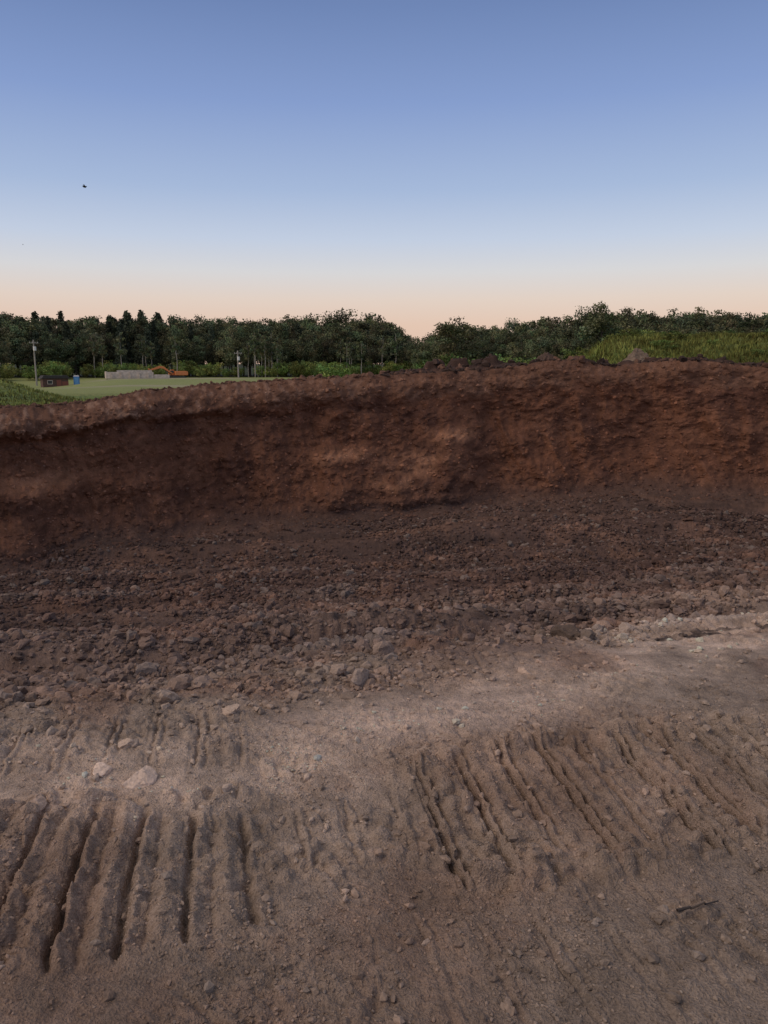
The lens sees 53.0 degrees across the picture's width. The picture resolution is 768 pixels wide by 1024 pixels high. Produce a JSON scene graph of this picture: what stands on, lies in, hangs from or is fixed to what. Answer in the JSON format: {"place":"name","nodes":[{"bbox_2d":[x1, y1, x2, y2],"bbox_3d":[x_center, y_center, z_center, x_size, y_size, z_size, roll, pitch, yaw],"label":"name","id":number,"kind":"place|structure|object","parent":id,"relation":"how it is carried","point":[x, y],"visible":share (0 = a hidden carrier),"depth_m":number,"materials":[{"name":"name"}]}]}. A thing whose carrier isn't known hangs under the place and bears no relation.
{"place":"outdoors","nodes":[
{"label":"outdoors","id":0,"kind":"place"},
{"bbox_2d":[0,337,767,1023],"bbox_3d":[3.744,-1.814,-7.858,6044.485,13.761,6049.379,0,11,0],"label":"excavated ground terrain","id":1,"kind":"structure","parent":0,"point":[68,989],"depth_m":3.45,"materials":[{"name":"soil"}]},
{"bbox_2d":[29,340,37,385],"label":"utility pole","id":2,"kind":"object","parent":1,"relation":"on","point":[34,348],"visible":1,"depth_m":170.30,"materials":[{"name":"white paint"}]},
{"bbox_2d":[20,795,46,811],"bbox_3d":[-1.339,1.127,2.945,0.067,0.056,0.102,9,14,41],"label":"loose stone","id":3,"kind":"object","parent":1,"relation":"on","point":[40,801],"visible":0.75,"depth_m":2.95,"materials":[{"name":"stone"}]},
{"bbox_2d":[38,375,69,386],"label":"garden shed","id":4,"kind":"structure","parent":1,"relation":"on","point":[52,380],"depth_m":154.82,"materials":[{"name":"brown wood"}]},
{"bbox_2d":[73,375,79,384],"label":"portable toilet","id":5,"kind":"object","parent":1,"relation":"on","point":[76,379],"visible":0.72,"depth_m":157.22,"materials":[{"name":"blue plastic"}]},
{"bbox_2d":[74,377,78,383],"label":"door","id":6,"kind":"structure","parent":5,"relation":"in","point":[76,380],"depth_m":157.17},
{"bbox_2d":[93,762,112,776],"bbox_3d":[-1.186,1.093,3.242,0.077,0.062,0.106,0,11,0],"label":"loose stone","id":7,"kind":"object","parent":1,"relation":"on","point":[101,769],"visible":0.9,"depth_m":3.23,"materials":[{"name":"stone"}]},
{"bbox_2d":[118,738,133,748],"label":"loose stone","id":8,"kind":"object","parent":1,"relation":"on","point":[126,743],"visible":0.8,"depth_m":3.44,"materials":[{"name":"stone"}]},
{"bbox_2d":[106,372,153,378],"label":"front wall","id":9,"kind":"structure","parent":1,"relation":"on","point":[116,375],"depth_m":177.69,"materials":[{"name":"concrete"}]},
{"bbox_2d":[117,370,151,371],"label":"wall","id":10,"kind":"structure","parent":1,"relation":"on","point":[134,370],"depth_m":184.00,"materials":[{"name":"concrete"}]},
{"bbox_2d":[122,765,157,788],"bbox_3d":[-1.003,1.113,3.181,0.099,0.083,0.154,8,13,38],"label":"loose stone","id":11,"kind":"object","parent":1,"relation":"on","point":[146,775],"visible":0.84,"depth_m":3.16,"materials":[{"name":"stone"}]},
{"bbox_2d":[154,374,169,377],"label":"step wall","id":12,"kind":"structure","parent":1,"relation":"on","point":[162,376],"depth_m":180.50,"materials":[{"name":"concrete"}]},
{"bbox_2d":[151,689,178,703],"bbox_3d":[-1.135,0.986,4.056,0.133,0.143,0.169,8,13,36],"label":"loose stone","id":13,"kind":"object","parent":1,"relation":"on","point":[163,696],"visible":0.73,"depth_m":4.00,"materials":[{"name":"stone"}]},
{"bbox_2d":[148,365,187,377],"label":"excavator","id":14,"kind":"object","parent":1,"relation":"on","point":[175,374],"visible":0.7,"depth_m":189.24,"materials":[{"name":"metal"}]},
{"bbox_2d":[221,703,240,714],"bbox_3d":[-0.772,1.000,3.871,0.090,0.076,0.082,6,12,30],"label":"loose stone","id":15,"kind":"object","parent":1,"relation":"on","point":[230,709],"visible":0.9,"depth_m":3.85,"materials":[{"name":"stone"}]},
{"bbox_2d":[234,351,241,377],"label":"utility pole","id":16,"kind":"object","parent":1,"relation":"on","point":[238,358],"visible":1,"depth_m":189.00,"materials":[{"name":"white paint"}]},
{"bbox_2d":[316,362,351,376],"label":"round shrub","id":17,"kind":"object","parent":1,"relation":"on","point":[329,372],"visible":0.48,"depth_m":72.98,"materials":[{"name":"green plant"}]},
{"bbox_2d":[0,558,742,695],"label":"dirt chunks","id":18,"kind":"object","parent":1,"relation":"on","point":[360,677],"visible":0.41,"depth_m":5.05,"materials":[{"name":"soil"}]},
{"bbox_2d":[0,361,766,572],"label":"bank pebbles","id":19,"kind":"object","parent":1,"relation":"on","point":[341,450],"visible":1,"depth_m":15.93,"materials":[{"name":"stone"}]},
{"bbox_2d":[0,499,767,766],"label":"soil clods","id":20,"kind":"object","parent":1,"relation":"on","point":[145,641],"visible":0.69,"depth_m":8.46,"materials":[{"name":"brown soil"}]},
{"bbox_2d":[0,496,767,1023],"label":"soil crumbs","id":21,"kind":"object","parent":1,"relation":"on","point":[570,968],"visible":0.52,"depth_m":6.71,"materials":[{"name":"brown soil"}]},
{"bbox_2d":[0,305,767,379],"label":"distant tree line","id":22,"kind":"object","parent":1,"relation":"on","point":[93,345],"visible":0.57,"depth_m":206.91,"materials":[{"name":"green plant"}]},
{"bbox_2d":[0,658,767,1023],"bbox_3d":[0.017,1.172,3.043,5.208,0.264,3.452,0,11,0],"label":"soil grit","id":23,"kind":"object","parent":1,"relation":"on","point":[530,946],"visible":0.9,"depth_m":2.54,"materials":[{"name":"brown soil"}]},
{"bbox_2d":[0,362,767,573],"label":"bank clods","id":24,"kind":"object","parent":1,"relation":"on","point":[73,495],"visible":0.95,"depth_m":15.70,"materials":[{"name":"soil"}]},
{"bbox_2d":[0,331,767,405],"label":"grass","id":25,"kind":"structure","parent":1,"relation":"on","point":[632,342],"depth_m":30.80,"materials":[{"name":"green plant"}]},
{"bbox_2d":[0,354,767,408],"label":"rim clods","id":26,"kind":"object","parent":1,"relation":"on","point":[507,365],"visible":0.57,"depth_m":18.12,"materials":[{"name":"soil"}]},
{"bbox_2d":[416,354,461,367],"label":"round shrub","id":27,"kind":"object","parent":1,"relation":"on","point":[447,359],"visible":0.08,"depth_m":67.07,"materials":[{"name":"green plant"}]},
{"bbox_2d":[429,316,483,360],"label":"broadleaf tree","id":28,"kind":"object","parent":1,"relation":"on","point":[445,347],"visible":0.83,"depth_m":159.14,"materials":[{"name":"green plant"}]},
{"bbox_2d":[500,1002,516,1015],"bbox_3d":[0.339,1.363,2.107,0.051,0.028,0.033,10,15,44],"label":"loose stone","id":29,"kind":"object","parent":1,"relation":"on","point":[510,1010],"visible":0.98,"depth_m":2.10,"materials":[{"name":"stone"}]},
{"bbox_2d":[517,667,530,673],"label":"loose stone","id":30,"kind":"object","parent":1,"relation":"on","point":[523,670],"visible":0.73,"depth_m":4.43,"materials":[{"name":"stone"}]},
{"bbox_2d":[535,352,553,360],"bbox_3d":[4.563,-4.214,21.627,1.170,0.577,1.170,0,11,0],"label":"dirt heap","id":31,"kind":"object","parent":1,"relation":"on","point":[545,355],"visible":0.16,"depth_m":21.42,"materials":[{"name":"soil"}]},
{"bbox_2d":[550,624,580,640],"bbox_3d":[1.345,0.901,5.571,0.149,0.169,0.270,-10,14,-43],"label":"loose stone","id":32,"kind":"object","parent":1,"relation":"on","point":[569,631],"visible":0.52,"depth_m":5.54,"materials":[{"name":"stone"}]},
{"bbox_2d":[580,629,596,639],"bbox_3d":[1.437,0.897,5.415,0.111,0.143,0.208,3,11,18],"label":"loose stone","id":33,"kind":"object","parent":1,"relation":"on","point":[590,634],"visible":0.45,"depth_m":5.39,"materials":[{"name":"stone"}]},
{"bbox_2d":[577,302,621,350],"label":"broadleaf tree","id":34,"kind":"object","parent":1,"relation":"on","point":[591,327],"visible":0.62,"depth_m":166.38,"materials":[{"name":"green plant"}]},
{"bbox_2d":[445,328,767,366],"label":"shrub thicket","id":35,"kind":"object","parent":1,"relation":"on","point":[568,353],"visible":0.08,"depth_m":33.41,"materials":[{"name":"green plant"}]},
{"bbox_2d":[618,348,650,362],"bbox_3d":[7.377,-4.433,22.406,1.430,0.676,1.430,0,11,0],"label":"dirt heap","id":36,"kind":"object","parent":1,"relation":"on","point":[639,354],"visible":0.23,"depth_m":22.20,"materials":[{"name":"soil"}]},
{"bbox_2d":[676,900,717,911],"bbox_3d":[0.999,1.245,2.436,0.159,0.036,0.027,-3,11,-15],"label":"dry twig","id":37,"kind":"object","parent":1,"relation":"on","point":[688,907],"visible":1,"depth_m":2.43,"materials":[{"name":"brown wood"}]},
{"bbox_2d":[0,0,767,363],"label":"sky","id":38,"kind":"structure","parent":0,"point":[418,165],"materials":[{"name":"blue"}]}
]}

